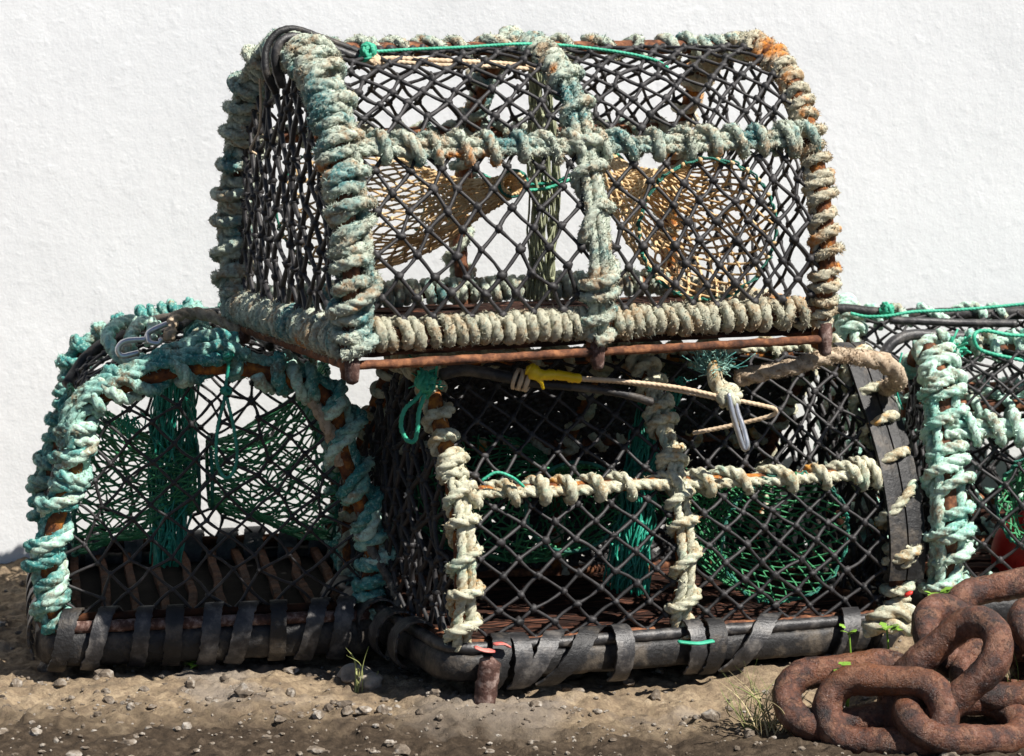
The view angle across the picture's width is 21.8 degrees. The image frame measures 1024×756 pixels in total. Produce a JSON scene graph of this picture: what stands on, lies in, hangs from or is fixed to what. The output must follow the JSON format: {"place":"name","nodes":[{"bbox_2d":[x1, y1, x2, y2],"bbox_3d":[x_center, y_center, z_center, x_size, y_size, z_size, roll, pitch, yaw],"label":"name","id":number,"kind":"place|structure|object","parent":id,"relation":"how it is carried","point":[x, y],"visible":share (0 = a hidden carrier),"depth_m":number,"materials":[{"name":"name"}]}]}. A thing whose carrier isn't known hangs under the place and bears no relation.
{"place":"outdoors","nodes":[
{"label":"outdoors","id":0,"kind":"place"},
{"bbox_2d":[0,547,1023,755],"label":"ground","id":1,"kind":"structure","parent":0,"point":[341,733],"depth_m":3.67,"materials":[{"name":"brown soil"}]},
{"bbox_2d":[184,660,197,668],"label":"weed","id":2,"kind":"object","parent":1,"relation":"on","point":[191,664],"visible":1,"depth_m":3.88,"materials":[{"name":"green plant"}]},
{"bbox_2d":[20,297,395,671],"bbox_3d":[-0.475,0.131,4.081,0.549,0.499,0.540,-2,10,-10],"label":"lobster pot","id":3,"kind":"object","parent":1,"relation":"on","point":[169,588],"visible":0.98,"depth_m":3.89,"materials":[{"name":"teal fabric"}]},
{"bbox_2d":[353,506,401,661],"bbox_3d":[-0.192,0.296,3.904,0.041,0.228,0.087,-9,13,-43],"label":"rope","id":4,"kind":"object","parent":3,"relation":"hanging from","point":[372,552],"visible":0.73,"depth_m":3.90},
{"bbox_2d":[336,663,372,683],"bbox_3d":[-0.227,0.429,3.842,0.059,0.037,0.055,0,9,0],"label":"stone","id":5,"kind":"object","parent":1,"relation":"on","point":[346,673],"visible":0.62,"depth_m":3.83,"materials":[{"name":"grey stone"}]},
{"bbox_2d":[346,648,378,692],"bbox_3d":[-0.213,0.415,3.790,0.047,0.073,0.034,0,9,0],"label":"grass tuft","id":6,"kind":"object","parent":1,"relation":"on","point":[357,684],"visible":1,"depth_m":3.79,"materials":[{"name":"green plant"}]},
{"bbox_2d":[358,672,382,689],"bbox_3d":[-0.200,0.434,3.804,0.037,0.025,0.033,-5,11,-28],"label":"stone","id":7,"kind":"object","parent":1,"relation":"on","point":[372,680],"visible":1,"depth_m":3.79,"materials":[{"name":"grey stone"}]},
{"bbox_2d":[474,656,500,704],"bbox_3d":[-0.036,0.435,3.687,0.044,0.104,0.034,0,9,0],"label":"stake","id":8,"kind":"object","parent":1,"relation":"on","point":[486,684],"visible":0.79,"depth_m":3.67,"materials":[{"name":"brown metal"}]},
{"bbox_2d":[0,0,1023,563],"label":"house wall","id":9,"kind":"structure","parent":1,"relation":"on","point":[112,114],"depth_m":4.50,"materials":[{"name":"white paint"}]},
{"bbox_2d":[319,333,925,689],"bbox_3d":[0.181,0.163,3.977,0.850,0.485,0.558,-2,9,-25],"label":"lobster pot","id":10,"kind":"object","parent":1,"relation":"on","point":[623,600],"visible":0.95,"depth_m":3.92,"materials":[{"name":"black fabric"}]},
{"bbox_2d":[208,25,845,384],"bbox_3d":[0.009,-0.277,3.889,0.803,0.476,0.585,-3,8,-23],"label":"lobster pot","id":11,"kind":"object","parent":10,"relation":"on","point":[348,326],"visible":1,"depth_m":3.76,"materials":[{"name":"fabric"}]},
{"bbox_2d":[733,345,907,395],"bbox_3d":[0.476,0.000,3.917,0.334,0.109,0.120,-8,12,-39],"label":"rope","id":12,"kind":"object","parent":10,"relation":"on","point":[891,368],"visible":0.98,"depth_m":3.87,"materials":[{"name":"beige fabric"}]},
{"bbox_2d":[721,665,774,730],"bbox_3d":[0.339,0.436,3.616,0.112,0.104,0.086,0,9,0],"label":"grass tuft","id":13,"kind":"object","parent":1,"relation":"on","point":[742,716],"visible":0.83,"depth_m":3.62,"materials":[{"name":"green plant"}]},
{"bbox_2d":[715,671,813,737],"bbox_3d":[0.370,0.448,3.594,0.206,0.084,0.140,0,9,0],"label":"grass tuft","id":14,"kind":"object","parent":1,"relation":"on","point":[774,725],"visible":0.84,"depth_m":3.61,"materials":[{"name":"green plant"}]},
{"bbox_2d":[833,662,850,706],"bbox_3d":[0.448,0.432,3.592,0.032,0.100,0.031,8,12,40],"label":"weed","id":15,"kind":"object","parent":1,"relation":"on","point":[844,664],"visible":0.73,"depth_m":3.59,"materials":[{"name":"green plant"}]},
{"bbox_2d":[839,624,856,705],"bbox_3d":[0.469,0.405,3.718,0.026,0.124,0.026,0,9,0],"label":"weed","id":16,"kind":"object","parent":1,"relation":"on","point":[850,632],"visible":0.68,"depth_m":3.71,"materials":[{"name":"green plant"}]},
{"bbox_2d":[876,622,902,648],"bbox_3d":[0.528,0.394,3.739,0.038,0.107,0.022,8,12,38],"label":"weed","id":17,"kind":"object","parent":1,"relation":"on","point":[885,627],"visible":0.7,"depth_m":3.73,"materials":[{"name":"green plant"}]},
{"bbox_2d":[772,567,1023,755],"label":"chain","id":18,"kind":"object","parent":1,"relation":"on","point":[967,643],"visible":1,"depth_m":3.55,"materials":[{"name":"brown metal"}]},
{"bbox_2d":[810,293,1023,575],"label":"lobster pot","id":19,"kind":"object","parent":1,"relation":"on","point":[853,317],"visible":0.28,"depth_m":4.37,"materials":[{"name":"metal"}]},
{"bbox_2d":[924,587,952,670],"bbox_3d":[0.609,0.363,3.807,0.043,0.128,0.032,0,9,0],"label":"weed","id":20,"kind":"object","parent":1,"relation":"on","point":[946,590],"visible":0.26,"depth_m":3.80,"materials":[{"name":"green plant"}]},
{"bbox_2d":[879,327,1023,622],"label":"lobster pot","id":21,"kind":"object","parent":1,"relation":"on","point":[939,402],"visible":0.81,"depth_m":4.01,"materials":[{"name":"fabric"}]},
{"bbox_2d":[991,510,1023,570],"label":"float","id":22,"kind":"object","parent":21,"relation":"in","point":[1002,545],"visible":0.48,"depth_m":4.13,"materials":[{"name":"red plastic"}]},
{"bbox_2d":[1006,652,1018,681],"bbox_3d":[0.657,0.403,3.614,0.070,0.126,0.040,2,10,10],"label":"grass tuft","id":23,"kind":"object","parent":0,"point":[1012,673],"visible":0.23,"depth_m":3.61,"materials":[{"name":"green plant"}]}
]}

